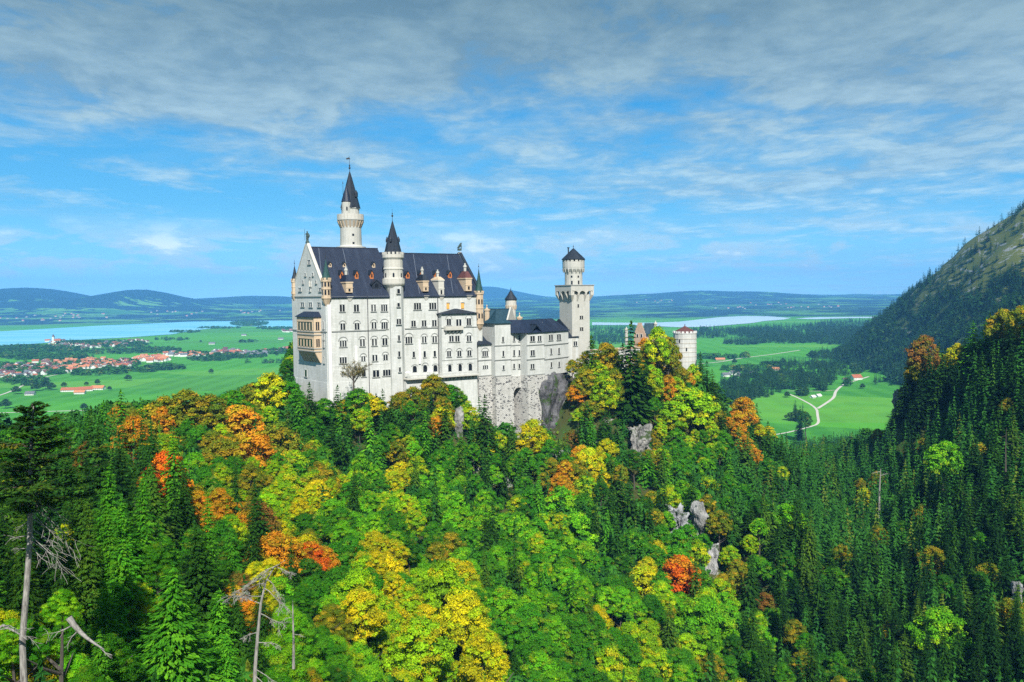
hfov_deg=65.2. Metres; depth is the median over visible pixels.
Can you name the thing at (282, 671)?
broadleaf tree
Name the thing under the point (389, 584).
maple tree
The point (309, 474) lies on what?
maple tree
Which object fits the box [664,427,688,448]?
broadleaf tree
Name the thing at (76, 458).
beech tree
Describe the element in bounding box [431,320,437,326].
window
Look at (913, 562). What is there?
spruce tree
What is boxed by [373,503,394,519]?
maple tree
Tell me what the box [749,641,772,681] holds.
spruce tree
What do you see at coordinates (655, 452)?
maple tree
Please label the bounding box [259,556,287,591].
maple tree
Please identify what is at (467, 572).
maple tree
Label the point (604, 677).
broadleaf tree
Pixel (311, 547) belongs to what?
maple tree
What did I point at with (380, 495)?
maple tree
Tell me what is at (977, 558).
spruce tree
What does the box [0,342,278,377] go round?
town houses
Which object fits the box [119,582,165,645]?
tree
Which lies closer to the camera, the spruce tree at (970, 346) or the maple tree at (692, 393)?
the maple tree at (692, 393)
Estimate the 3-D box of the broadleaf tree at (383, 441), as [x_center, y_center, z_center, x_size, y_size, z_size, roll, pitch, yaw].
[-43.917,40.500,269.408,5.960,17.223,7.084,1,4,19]
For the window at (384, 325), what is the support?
in the palace building
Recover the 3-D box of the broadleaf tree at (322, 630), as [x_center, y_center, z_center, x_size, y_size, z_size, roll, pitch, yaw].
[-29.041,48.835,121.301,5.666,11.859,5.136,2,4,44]
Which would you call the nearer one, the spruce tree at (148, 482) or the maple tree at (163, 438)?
the spruce tree at (148, 482)
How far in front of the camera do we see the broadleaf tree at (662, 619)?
206.81 m
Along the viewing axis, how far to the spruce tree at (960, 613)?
211.86 m
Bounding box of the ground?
[0,208,1023,681]
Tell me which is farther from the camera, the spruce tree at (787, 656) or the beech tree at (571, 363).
the beech tree at (571, 363)
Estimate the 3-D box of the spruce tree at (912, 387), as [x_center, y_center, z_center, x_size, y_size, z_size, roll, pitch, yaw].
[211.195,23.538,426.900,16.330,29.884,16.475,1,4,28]
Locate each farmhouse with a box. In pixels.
[60,387,77,391]
[73,390,86,393]
[78,386,92,390]
[92,385,105,389]
[850,374,862,379]
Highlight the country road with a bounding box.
[698,350,798,363]
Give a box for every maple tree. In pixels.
[0,608,20,679]
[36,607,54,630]
[47,524,71,557]
[103,406,128,432]
[105,414,155,465]
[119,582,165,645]
[137,450,194,508]
[138,404,156,429]
[148,433,182,455]
[151,406,176,432]
[159,430,185,444]
[187,490,206,521]
[196,504,221,534]
[204,487,236,518]
[212,462,233,488]
[213,422,227,434]
[216,403,265,441]
[221,584,245,613]
[223,513,251,545]
[227,597,268,635]
[229,488,247,498]
[229,489,242,501]
[230,430,285,473]
[231,509,262,550]
[235,501,249,521]
[239,530,315,590]
[245,456,265,474]
[245,560,272,594]
[249,371,290,409]
[250,585,278,624]
[258,486,278,499]
[259,493,287,511]
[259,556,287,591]
[261,405,279,433]
[263,460,281,478]
[268,479,282,499]
[271,505,298,537]
[272,482,295,508]
[273,471,306,490]
[276,519,291,535]
[278,463,296,481]
[284,355,292,375]
[287,450,309,474]
[288,497,314,529]
[294,534,318,554]
[295,540,333,583]
[298,484,321,507]
[299,557,335,592]
[301,439,322,449]
[301,469,319,481]
[302,498,320,515]
[308,479,335,508]
[317,545,340,567]
[319,458,337,478]
[321,478,340,496]
[330,568,387,643]
[334,585,390,664]
[337,473,349,484]
[342,642,364,673]
[347,408,373,449]
[347,470,368,487]
[349,554,376,578]
[350,540,370,556]
[351,550,375,568]
[353,392,387,428]
[360,531,375,546]
[364,550,387,584]
[364,609,406,658]
[366,626,393,673]
[367,492,388,510]
[367,592,402,631]
[369,534,391,552]
[370,529,389,548]
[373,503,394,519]
[379,471,404,491]
[379,632,429,680]
[380,553,410,576]
[380,570,406,601]
[380,612,457,681]
[381,490,393,503]
[381,538,410,569]
[384,461,413,481]
[391,582,420,615]
[392,489,404,500]
[393,601,410,619]
[394,494,420,515]
[395,468,410,487]
[396,671,418,681]
[402,434,415,466]
[404,509,426,541]
[405,588,423,617]
[406,456,429,477]
[409,567,429,588]
[413,603,440,640]
[414,558,473,653]
[426,656,461,681]
[428,415,446,439]
[430,406,456,438]
[436,589,491,665]
[449,557,459,563]
[453,404,480,431]
[455,397,470,408]
[455,560,483,587]
[455,628,513,681]
[469,580,486,599]
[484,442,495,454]
[487,628,502,645]
[489,430,508,453]
[504,494,527,513]
[513,560,528,571]
[514,418,553,454]
[526,532,546,552]
[537,513,552,529]
[538,561,553,576]
[545,473,563,509]
[552,512,568,527]
[553,524,572,535]
[555,459,573,476]
[556,474,571,486]
[562,483,579,505]
[565,381,588,407]
[570,408,585,432]
[570,445,585,459]
[573,475,598,504]
[574,447,606,477]
[585,462,610,487]
[587,360,609,386]
[589,375,620,419]
[592,604,606,610]
[592,644,631,681]
[593,446,606,460]
[593,608,614,628]
[597,437,620,457]
[616,621,651,658]
[618,666,640,681]
[629,563,657,599]
[636,658,655,678]
[637,337,646,350]
[637,364,664,397]
[637,556,657,572]
[637,562,658,586]
[638,617,664,640]
[638,632,665,658]
[644,324,671,368]
[644,646,674,681]
[645,539,667,551]
[647,580,676,605]
[649,447,673,473]
[652,422,667,441]
[652,487,686,508]
[652,593,672,642]
[653,400,691,438]
[660,373,678,401]
[661,484,676,491]
[662,554,702,597]
[663,377,688,403]
[669,385,720,435]
[675,633,702,659]
[680,435,695,449]
[681,371,695,384]
[686,363,703,381]
[688,538,711,566]
[690,428,699,457]
[695,587,720,615]
[698,474,720,496]
[701,420,719,442]
[704,442,720,464]
[710,577,735,599]
[712,441,727,461]
[718,545,740,565]
[724,417,734,441]
[728,422,748,438]
[729,397,759,432]
[729,678,747,681]
[734,434,755,452]
[740,534,759,561]
[748,610,767,630]
[750,448,763,468]
[754,424,766,448]
[765,426,777,440]
[776,466,789,490]
[853,486,870,509]
[942,342,966,369]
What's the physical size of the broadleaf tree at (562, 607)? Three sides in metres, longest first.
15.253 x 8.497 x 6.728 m
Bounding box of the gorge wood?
[788,427,886,449]
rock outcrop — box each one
[454,406,464,436]
[497,473,511,488]
[627,423,651,457]
[658,503,696,552]
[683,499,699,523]
[690,501,708,539]
[703,543,718,574]
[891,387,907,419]
[1010,581,1023,601]
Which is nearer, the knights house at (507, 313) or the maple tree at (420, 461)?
the maple tree at (420, 461)
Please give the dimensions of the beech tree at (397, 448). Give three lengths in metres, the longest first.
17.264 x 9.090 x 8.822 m
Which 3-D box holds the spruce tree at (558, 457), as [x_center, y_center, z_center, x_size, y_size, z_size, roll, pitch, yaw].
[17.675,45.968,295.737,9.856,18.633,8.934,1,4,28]
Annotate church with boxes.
[52,335,60,342]
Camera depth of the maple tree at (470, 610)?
149.56 m
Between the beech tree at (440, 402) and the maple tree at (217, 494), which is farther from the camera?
the beech tree at (440, 402)
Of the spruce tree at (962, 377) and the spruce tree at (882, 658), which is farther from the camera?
the spruce tree at (962, 377)
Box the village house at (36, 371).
[32,370,40,374]
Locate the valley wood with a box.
[717,341,884,421]
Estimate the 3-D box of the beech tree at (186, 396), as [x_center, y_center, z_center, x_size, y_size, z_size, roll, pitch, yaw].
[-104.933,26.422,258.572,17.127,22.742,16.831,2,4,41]
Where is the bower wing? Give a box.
[477,309,578,438]
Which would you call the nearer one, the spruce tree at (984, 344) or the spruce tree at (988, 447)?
the spruce tree at (988, 447)
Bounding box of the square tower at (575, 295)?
[554,246,593,372]
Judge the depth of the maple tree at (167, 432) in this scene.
243.19 m
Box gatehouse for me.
[625,321,663,346]
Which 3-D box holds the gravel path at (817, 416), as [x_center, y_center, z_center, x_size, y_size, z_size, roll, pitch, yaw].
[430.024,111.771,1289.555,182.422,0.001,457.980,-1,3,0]
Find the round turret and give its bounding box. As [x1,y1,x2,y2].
[505,289,516,319]
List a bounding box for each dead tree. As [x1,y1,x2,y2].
[217,560,295,681]
[284,601,303,668]
[874,469,889,517]
[1005,428,1010,471]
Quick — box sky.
[0,0,1023,298]
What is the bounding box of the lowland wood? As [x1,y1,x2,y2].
[0,320,783,385]
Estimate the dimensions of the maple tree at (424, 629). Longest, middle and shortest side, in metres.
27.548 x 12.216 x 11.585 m
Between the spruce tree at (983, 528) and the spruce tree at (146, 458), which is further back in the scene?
the spruce tree at (983, 528)
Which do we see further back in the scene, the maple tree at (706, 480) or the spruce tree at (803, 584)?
the maple tree at (706, 480)
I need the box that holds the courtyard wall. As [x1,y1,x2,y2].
[590,346,640,373]
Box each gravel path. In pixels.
[776,394,819,434]
[817,376,868,408]
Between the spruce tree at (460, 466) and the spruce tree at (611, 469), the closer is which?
the spruce tree at (460, 466)
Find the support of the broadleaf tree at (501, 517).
on the ground
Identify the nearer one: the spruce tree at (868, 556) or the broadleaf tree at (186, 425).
the broadleaf tree at (186, 425)
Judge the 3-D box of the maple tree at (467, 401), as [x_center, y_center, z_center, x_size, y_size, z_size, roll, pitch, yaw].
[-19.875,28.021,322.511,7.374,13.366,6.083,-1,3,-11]
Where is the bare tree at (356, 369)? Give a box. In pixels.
[340,357,372,389]
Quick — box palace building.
[291,213,483,414]
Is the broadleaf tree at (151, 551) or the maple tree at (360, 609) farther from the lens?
the maple tree at (360, 609)
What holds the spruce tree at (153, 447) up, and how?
on the ground
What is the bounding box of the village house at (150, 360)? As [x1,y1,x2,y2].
[146,358,153,362]
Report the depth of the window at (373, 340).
310.06 m
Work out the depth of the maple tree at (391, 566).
177.46 m
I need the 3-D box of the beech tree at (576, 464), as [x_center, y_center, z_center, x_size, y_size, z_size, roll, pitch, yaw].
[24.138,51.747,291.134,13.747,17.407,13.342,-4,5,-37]
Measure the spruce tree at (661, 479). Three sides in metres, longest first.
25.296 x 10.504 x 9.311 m
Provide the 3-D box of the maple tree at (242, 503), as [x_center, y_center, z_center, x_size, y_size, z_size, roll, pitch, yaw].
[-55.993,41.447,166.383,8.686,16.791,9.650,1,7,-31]
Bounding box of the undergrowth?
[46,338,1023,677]
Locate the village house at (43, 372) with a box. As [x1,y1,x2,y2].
[41,369,50,374]
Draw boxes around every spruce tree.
[0,475,42,570]
[0,507,46,622]
[0,510,15,600]
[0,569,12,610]
[1,515,49,629]
[3,472,53,596]
[10,431,39,482]
[17,462,48,554]
[26,540,50,611]
[27,464,59,530]
[33,465,80,591]
[37,423,61,504]
[40,536,75,603]
[43,526,87,678]
[53,437,79,523]
[53,501,73,566]
[55,432,78,482]
[62,474,101,595]
[67,498,107,631]
[74,466,128,586]
[75,405,104,478]
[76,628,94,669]
[79,454,98,512]
[80,416,118,512]
[82,412,99,440]
[86,536,157,679]
[86,577,143,681]
[89,631,119,681]
[91,495,164,623]
[92,446,185,581]
[93,401,116,443]
[94,503,142,640]
[105,436,115,486]
[110,389,135,445]
[112,413,140,493]
[113,433,137,503]
[123,461,148,553]
[127,471,165,608]
[132,564,224,681]
[134,412,150,477]
[136,397,147,417]
[136,424,168,509]
[136,435,162,513]
[137,483,157,541]
[139,463,170,520]
[144,463,186,591]
[152,508,183,593]
[155,523,259,652]
[160,428,198,531]
[166,473,189,580]
[175,457,200,563]
[182,595,219,681]
[183,433,199,526]
[183,601,218,677]
[191,490,231,605]
[199,588,244,670]
[213,632,244,681]
[219,499,248,582]
[226,576,260,668]
[229,458,244,502]
[230,600,269,659]
[239,496,265,580]
[241,481,283,568]
[244,633,271,681]
[248,576,272,641]
[282,537,297,590]
[283,396,294,439]
[287,390,309,445]
[302,382,325,438]
[323,384,347,433]
[323,414,344,467]
[333,414,353,471]
[334,393,351,446]
[341,408,356,459]
[341,466,362,513]
[356,460,367,513]
[360,407,384,464]
[370,436,388,471]
[372,389,390,437]
[383,399,399,444]
[400,394,411,462]
[410,451,422,488]
[415,394,439,459]
[416,434,430,480]
[419,409,433,476]
[421,480,443,540]
[435,394,454,451]
[451,390,469,436]
[454,432,468,480]
[461,469,473,523]
[467,394,498,463]
[478,504,496,558]
[480,447,494,490]
[480,547,491,598]
[487,496,499,541]
[494,445,511,507]
[502,422,518,469]
[505,529,523,597]
[508,640,522,675]
[533,469,548,516]
[536,548,556,613]
[552,441,563,481]
[557,568,583,625]
[572,417,588,453]
[576,590,597,666]
[583,334,609,396]
[586,407,597,450]
[587,497,603,556]
[595,415,611,461]
[596,408,616,447]
[596,489,617,544]
[599,507,615,566]
[602,456,623,495]
[606,513,624,572]
[609,479,621,529]
[611,320,662,424]
[613,343,632,399]
[613,471,628,529]
[618,479,644,532]
[624,349,651,409]
[627,554,641,597]
[636,451,657,487]
[640,361,658,415]
[642,495,658,546]
[651,448,669,491]
[655,480,677,540]
[658,437,675,484]
[660,601,679,649]
[682,379,694,423]
[684,469,699,518]
[686,548,701,603]
[696,352,709,385]
[699,361,718,406]
[706,643,720,681]
[709,372,725,410]
[714,405,734,446]
[715,466,725,507]
[721,485,745,551]
[723,448,738,493]
[735,555,762,626]
[736,610,748,658]
[737,506,761,552]
[739,433,761,485]
[740,603,765,649]
[741,565,765,610]
[743,628,759,678]
[749,403,768,446]
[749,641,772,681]
[752,637,772,681]
[754,493,774,556]
[754,637,779,681]
[759,422,778,460]
[762,529,785,592]
[763,529,792,570]
[766,482,780,542]
[768,463,784,504]
[769,558,794,620]
[770,516,794,549]
[770,598,780,656]
[773,435,790,483]
[773,571,789,635]
[775,587,794,650]
[780,645,798,681]
[783,449,803,498]
[786,570,804,621]
[787,487,804,557]
[791,484,818,551]
[793,406,807,440]
[793,536,812,595]
[795,558,813,610]
[796,508,823,583]
[796,633,824,681]
[799,589,814,632]
[804,557,826,631]
[816,590,843,650]
[816,599,841,655]
[819,593,841,655]
[822,543,842,583]
[824,460,845,509]
[825,557,844,616]
[835,596,849,637]
[838,599,855,663]
[838,637,862,678]
[840,537,867,610]
[847,612,875,673]
[850,591,873,643]
[853,626,874,673]
[858,523,882,598]
[860,644,877,680]
[866,609,880,663]
[867,523,891,586]
[872,571,891,639]
[872,618,894,673]
[874,491,888,537]
[876,572,897,624]
[877,589,892,651]
[877,601,909,677]
[879,640,901,681]
[883,488,902,534]
[886,388,904,427]
[886,608,910,657]
[890,631,916,681]
[892,372,918,405]
[892,544,913,611]
[893,370,913,417]
[893,524,928,587]
[895,571,910,620]
[897,399,921,437]
[897,427,915,477]
[903,471,928,518]
[905,593,923,664]
[907,553,927,615]
[908,559,939,621]
[908,628,922,681]
[909,375,932,427]
[909,568,925,622]
[912,502,925,551]
[912,631,943,681]
[915,474,936,507]
[915,610,937,679]
[916,434,929,474]
[919,348,944,400]
[924,369,948,411]
[928,472,943,521]
[932,348,953,399]
[934,465,951,517]
[935,623,953,681]
[936,527,946,578]
[937,497,958,565]
[939,530,956,583]
[941,517,963,583]
[941,632,969,681]
[942,352,960,394]
[943,364,967,407]
[944,556,962,612]
[947,433,967,481]
[949,463,966,518]
[949,576,975,624]
[951,588,971,663]
[953,338,973,381]
[954,509,982,578]
[956,320,980,374]
[957,488,977,544]
[958,430,991,491]
[958,483,981,532]
[959,535,973,583]
[960,329,987,376]
[960,611,978,666]
[961,629,989,681]
[962,540,985,577]
[962,543,978,599]
[963,578,983,656]
[964,597,1009,681]
[965,631,988,681]
[966,351,990,399]
[971,318,992,364]
[971,492,992,558]
[972,455,988,497]
[975,620,991,681]
[976,475,993,524]
[978,363,1007,426]
[978,549,996,606]
[979,419,993,477]
[979,522,1012,576]
[981,313,1001,358]
[981,320,1005,369]
[982,503,1014,562]
[983,405,1008,456]
[984,437,1011,483]
[984,606,1004,681]
[986,488,1006,529]
[988,351,1023,417]
[989,546,1023,611]
[992,316,1021,370]
[995,635,1015,681]
[998,445,1018,488]
[999,615,1012,668]
[1000,470,1023,533]
[1001,592,1023,663]
[1002,406,1023,460]
[1002,581,1023,643]
[1003,498,1018,544]
[1005,383,1023,428]
[1006,497,1023,556]
[1006,515,1023,559]
[1009,635,1023,680]
[1013,313,1023,356]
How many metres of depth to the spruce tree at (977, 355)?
396.09 m
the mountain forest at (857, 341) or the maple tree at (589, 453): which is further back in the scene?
the mountain forest at (857, 341)
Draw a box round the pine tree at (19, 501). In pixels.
[0,401,111,681]
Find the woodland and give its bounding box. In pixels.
[0,324,1023,681]
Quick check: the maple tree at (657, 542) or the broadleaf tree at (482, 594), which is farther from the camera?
the maple tree at (657, 542)
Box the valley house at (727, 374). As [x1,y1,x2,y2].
[720,372,730,376]
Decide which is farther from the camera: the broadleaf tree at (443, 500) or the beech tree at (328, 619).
the broadleaf tree at (443, 500)
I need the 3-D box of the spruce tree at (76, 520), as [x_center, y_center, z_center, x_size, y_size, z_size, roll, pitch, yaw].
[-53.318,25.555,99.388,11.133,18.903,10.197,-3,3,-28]
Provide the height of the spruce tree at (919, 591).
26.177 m
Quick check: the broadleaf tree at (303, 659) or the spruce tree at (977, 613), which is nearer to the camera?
the broadleaf tree at (303, 659)
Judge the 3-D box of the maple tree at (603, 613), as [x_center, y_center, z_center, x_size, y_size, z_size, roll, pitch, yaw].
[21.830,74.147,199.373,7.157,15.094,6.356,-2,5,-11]
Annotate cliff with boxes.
[538,372,570,430]
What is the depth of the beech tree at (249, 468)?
208.33 m
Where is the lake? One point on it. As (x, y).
(34, 336)
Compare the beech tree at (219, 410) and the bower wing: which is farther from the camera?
the bower wing
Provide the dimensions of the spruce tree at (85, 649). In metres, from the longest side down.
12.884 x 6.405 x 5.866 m
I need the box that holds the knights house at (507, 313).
[483,305,522,320]
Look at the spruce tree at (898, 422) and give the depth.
422.44 m
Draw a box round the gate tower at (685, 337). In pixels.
[673,324,696,372]
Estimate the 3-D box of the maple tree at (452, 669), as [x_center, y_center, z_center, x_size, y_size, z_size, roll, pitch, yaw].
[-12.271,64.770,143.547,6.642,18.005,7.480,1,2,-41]
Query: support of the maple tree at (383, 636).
on the ground
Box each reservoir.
[592,316,787,326]
[797,317,871,318]
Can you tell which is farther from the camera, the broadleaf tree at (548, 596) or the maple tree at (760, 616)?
the maple tree at (760, 616)
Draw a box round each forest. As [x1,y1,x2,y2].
[590,318,868,344]
[831,201,1023,383]
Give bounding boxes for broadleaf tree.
[0,428,22,442]
[0,448,11,467]
[0,618,44,681]
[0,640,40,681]
[5,622,67,673]
[7,618,59,681]
[13,432,43,458]
[26,588,84,681]
[44,414,67,433]
[44,434,64,452]
[48,615,96,670]
[49,653,101,681]
[58,422,98,448]
[68,663,107,681]
[86,632,144,681]
[134,542,176,612]
[154,535,183,574]
[175,418,195,439]
[177,527,203,562]
[179,439,199,454]
[180,452,210,469]
[184,425,210,447]
[195,466,223,486]
[199,476,232,508]
[206,534,231,576]
[207,456,231,478]
[209,518,245,568]
[211,389,256,414]
[216,655,257,681]
[223,456,250,481]
[252,632,310,681]
[254,410,272,425]
[261,664,292,681]
[265,380,306,416]
[266,451,288,475]
[267,603,300,639]
[268,576,297,625]
[269,594,295,621]
[271,607,324,661]
[278,358,293,375]
[286,604,306,641]
[289,579,326,621]
[290,582,320,616]
[291,656,307,673]
[292,464,305,484]
[292,512,323,538]
[292,557,334,592]
[296,611,319,645]
[298,415,326,439]
[298,449,321,467]
[298,640,324,668]
[299,428,321,449]
[304,574,331,599]
[305,657,329,681]
[306,515,331,541]
[309,634,345,668]
[312,594,346,630]
[313,398,338,425]
[313,444,336,467]
[314,625,331,642]
[318,497,352,538]
[319,565,351,607]
[319,655,366,681]
[323,665,350,681]
[325,634,356,670]
[327,542,354,569]
[328,506,358,533]
[329,519,353,542]
[336,482,362,507]
[336,534,368,562]
[340,529,365,551]
[341,497,372,515]
[342,387,376,421]
[347,452,372,477]
[348,511,364,529]
[350,472,374,491]
[350,641,383,679]
[352,664,388,681]
[360,489,381,509]
[360,511,386,533]
[362,567,384,590]
[367,464,382,482]
[369,512,389,534]
[372,436,390,459]
[373,474,390,489]
[378,505,395,529]
[380,424,403,465]
[382,518,415,541]
[387,495,402,518]
[388,530,406,543]
[392,571,415,589]
[394,513,411,534]
[400,538,421,572]
[403,400,418,421]
[405,441,423,457]
[405,474,431,491]
[407,554,428,569]
[409,562,430,587]
[410,425,433,446]
[412,487,438,513]
[418,499,436,525]
[420,520,444,541]
[420,532,447,551]
[425,448,453,473]
[429,464,446,482]
[431,504,452,520]
[432,384,467,407]
[434,479,448,495]
[436,494,450,508]
[438,439,458,462]
[438,509,463,533]
[438,521,458,558]
[442,464,455,483]
[442,479,465,493]
[444,489,469,512]
[445,452,473,479]
[448,546,473,561]
[449,531,478,557]
[450,475,472,495]
[454,506,476,532]
[455,440,469,456]
[463,527,484,550]
[464,514,498,537]
[466,441,480,473]
[467,473,483,499]
[468,559,482,581]
[472,489,492,508]
[472,548,502,585]
[472,588,490,626]
[473,503,495,530]
[481,465,503,489]
[482,587,502,618]
[483,490,505,515]
[484,606,505,636]
[485,585,523,652]
[487,545,507,565]
[487,574,504,589]
[489,558,513,582]
[490,453,503,485]
[495,513,510,531]
[495,540,516,569]
[496,531,510,544]
[497,612,535,651]
[500,454,523,484]
[502,668,513,681]
[504,510,530,540]
[505,596,540,657]
[508,519,526,539]
[508,638,546,675]
[510,551,530,572]
[511,602,550,646]
[513,447,536,472]
[513,537,532,558]
[514,475,532,494]
[514,503,535,520]
[518,485,544,516]
[520,528,547,559]
[520,570,542,590]
[520,650,558,681]
[521,564,542,588]
[523,588,543,612]
[525,517,550,540]
[526,668,549,681]
[528,453,552,475]
[528,552,544,567]
[535,633,562,662]
[538,613,570,650]
[539,589,558,614]
[540,439,557,454]
[540,539,562,564]
[541,485,580,517]
[542,668,571,681]
[545,528,565,556]
[548,591,567,626]
[548,651,568,675]
[549,557,572,602]
[551,566,567,597]
[553,510,600,544]
[554,535,582,559]
[556,661,574,680]
[557,451,575,468]
[557,567,585,601]
[559,549,581,569]
[559,614,572,634]
[560,633,595,677]
[563,569,600,605]
[564,612,595,650]
[568,500,584,512]
[569,658,601,681]
[571,590,593,613]
[572,492,598,517]
[573,541,600,572]
[575,577,594,616]
[584,552,602,572]
[585,610,607,639]
[585,627,622,667]
[593,586,621,615]
[593,670,614,681]
[595,480,608,507]
[596,574,625,621]
[600,556,621,571]
[601,453,619,477]
[602,626,624,670]
[607,585,633,627]
[614,552,635,575]
[616,576,641,608]
[617,633,643,667]
[619,527,645,560]
[622,595,647,624]
[624,449,645,488]
[631,537,650,558]
[633,594,666,628]
[634,532,652,546]
[635,665,668,681]
[636,496,656,516]
[646,545,667,566]
[647,397,662,428]
[649,571,674,591]
[651,523,672,549]
[656,511,676,527]
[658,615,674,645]
[659,647,691,674]
[660,547,691,581]
[661,647,704,679]
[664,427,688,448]
[665,527,693,556]
[668,445,684,460]
[669,458,692,480]
[669,663,697,681]
[672,480,689,492]
[672,591,690,616]
[672,593,739,653]
[672,595,684,626]
[673,447,694,466]
[674,491,688,508]
[675,523,698,545]
[680,486,701,508]
[685,446,697,464]
[690,570,715,590]
[691,442,705,458]
[693,625,723,671]
[695,429,709,442]
[697,458,717,476]
[697,533,712,564]
[699,448,716,461]
[711,429,735,448]
[714,443,725,464]
[716,591,740,614]
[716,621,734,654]
[717,654,745,681]
[719,495,735,508]
[720,473,736,492]
[720,603,742,622]
[722,632,744,675]
[732,483,754,506]
[738,650,758,681]
[745,554,771,575]
[745,623,776,654]
[748,556,775,590]
[749,495,770,516]
[749,518,769,554]
[759,458,780,483]
[762,607,778,634]
[767,608,785,656]
[769,503,807,534]
[771,662,795,681]
[777,550,796,571]
[777,570,799,598]
[794,632,815,652]
[798,411,812,441]
[805,651,835,680]
[807,668,833,681]
[820,566,852,592]
[826,650,848,672]
[828,665,865,681]
[859,592,880,616]
[861,665,885,681]
[891,520,911,538]
[904,605,976,661]
[923,439,965,489]
[934,573,956,607]
[968,532,989,563]
[970,571,990,592]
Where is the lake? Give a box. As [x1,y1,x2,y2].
[0,320,292,345]
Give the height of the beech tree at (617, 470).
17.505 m
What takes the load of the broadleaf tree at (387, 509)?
on the ground
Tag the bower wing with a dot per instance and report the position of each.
(518, 361)
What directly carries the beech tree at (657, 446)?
on the ground
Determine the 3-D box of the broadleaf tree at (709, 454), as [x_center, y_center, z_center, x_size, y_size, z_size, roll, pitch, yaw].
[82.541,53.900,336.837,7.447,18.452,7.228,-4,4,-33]
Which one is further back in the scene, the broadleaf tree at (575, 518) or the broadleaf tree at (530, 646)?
the broadleaf tree at (575, 518)
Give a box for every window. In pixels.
[338,336,347,347]
[339,304,344,311]
[339,320,346,330]
[339,357,347,363]
[353,304,358,311]
[353,320,360,329]
[358,336,365,346]
[360,353,366,361]
[370,304,376,311]
[370,319,377,328]
[370,335,377,345]
[371,354,378,361]
[372,369,379,377]
[380,304,387,311]
[380,319,388,329]
[381,335,388,345]
[382,351,388,360]
[382,369,390,376]
[404,333,413,343]
[411,320,415,326]
[411,364,417,372]
[413,302,421,309]
[420,333,427,343]
[421,320,426,326]
[421,362,428,371]
[429,302,436,309]
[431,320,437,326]
[431,333,437,342]
[432,363,437,371]
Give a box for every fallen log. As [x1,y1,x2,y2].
[0,624,41,647]
[43,616,111,657]
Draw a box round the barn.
[24,391,35,394]
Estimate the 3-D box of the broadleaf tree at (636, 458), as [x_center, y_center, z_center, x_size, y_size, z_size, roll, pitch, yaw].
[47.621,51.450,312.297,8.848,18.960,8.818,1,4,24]
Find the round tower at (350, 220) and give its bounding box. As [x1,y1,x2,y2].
[337,157,365,247]
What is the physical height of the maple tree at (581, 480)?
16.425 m
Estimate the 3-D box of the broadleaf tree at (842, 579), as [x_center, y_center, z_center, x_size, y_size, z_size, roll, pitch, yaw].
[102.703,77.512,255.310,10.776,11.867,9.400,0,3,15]
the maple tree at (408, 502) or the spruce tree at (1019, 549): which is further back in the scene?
the spruce tree at (1019, 549)
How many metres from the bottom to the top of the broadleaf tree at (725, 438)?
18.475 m
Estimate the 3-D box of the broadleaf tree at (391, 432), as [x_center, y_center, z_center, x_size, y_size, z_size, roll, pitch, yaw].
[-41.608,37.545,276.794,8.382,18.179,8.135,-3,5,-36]
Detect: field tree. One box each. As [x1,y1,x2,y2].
[0,399,12,408]
[11,386,21,391]
[30,382,41,388]
[40,380,49,388]
[47,382,56,387]
[79,403,86,408]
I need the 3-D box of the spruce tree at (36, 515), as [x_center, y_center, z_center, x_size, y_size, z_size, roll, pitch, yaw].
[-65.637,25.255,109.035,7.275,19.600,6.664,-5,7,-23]
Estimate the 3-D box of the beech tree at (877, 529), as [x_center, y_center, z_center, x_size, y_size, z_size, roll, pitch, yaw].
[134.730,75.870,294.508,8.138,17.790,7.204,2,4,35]
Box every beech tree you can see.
[2,649,66,681]
[71,440,95,471]
[125,407,139,444]
[140,394,191,432]
[143,418,162,437]
[164,388,215,428]
[186,483,207,526]
[193,393,229,428]
[197,429,222,451]
[201,437,247,466]
[203,452,217,466]
[222,570,264,616]
[223,432,239,441]
[238,383,271,409]
[238,462,265,495]
[240,501,283,533]
[245,495,257,502]
[254,473,271,495]
[258,420,303,457]
[263,474,274,487]
[295,477,310,488]
[299,528,322,545]
[300,442,319,456]
[300,666,322,681]
[307,461,325,505]
[311,469,341,489]
[312,603,354,645]
[332,399,354,426]
[386,391,412,410]
[386,439,411,467]
[397,386,429,410]
[399,400,418,428]
[419,373,450,410]
[423,540,450,561]
[434,396,454,415]
[443,531,467,557]
[514,437,533,461]
[535,472,550,496]
[544,457,558,477]
[560,459,595,487]
[561,429,582,450]
[565,359,578,385]
[571,365,596,401]
[575,349,594,370]
[577,399,606,417]
[593,341,621,370]
[600,346,623,368]
[607,367,625,409]
[610,464,628,489]
[625,349,649,375]
[639,344,665,372]
[641,449,655,466]
[641,507,665,529]
[644,490,658,506]
[651,428,659,442]
[651,439,663,450]
[653,451,669,470]
[656,336,682,374]
[656,361,674,382]
[664,604,677,617]
[670,361,686,377]
[675,368,692,385]
[692,658,706,681]
[697,411,719,428]
[698,653,727,681]
[700,493,717,536]
[705,509,732,555]
[713,412,728,432]
[713,571,736,595]
[726,557,747,587]
[727,570,745,596]
[753,592,777,610]
[781,619,813,657]
[788,647,810,676]
[831,543,852,568]
[831,675,846,681]
[853,478,866,489]
[868,471,885,497]
[870,429,884,441]
[870,524,889,553]
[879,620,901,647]
[903,334,941,390]
[903,351,932,398]
[911,503,931,523]
[913,437,929,455]
[915,545,945,576]
[968,442,986,471]
[973,561,1000,583]
[983,307,1019,352]
[986,597,1023,632]
[998,398,1016,416]
[1003,305,1023,347]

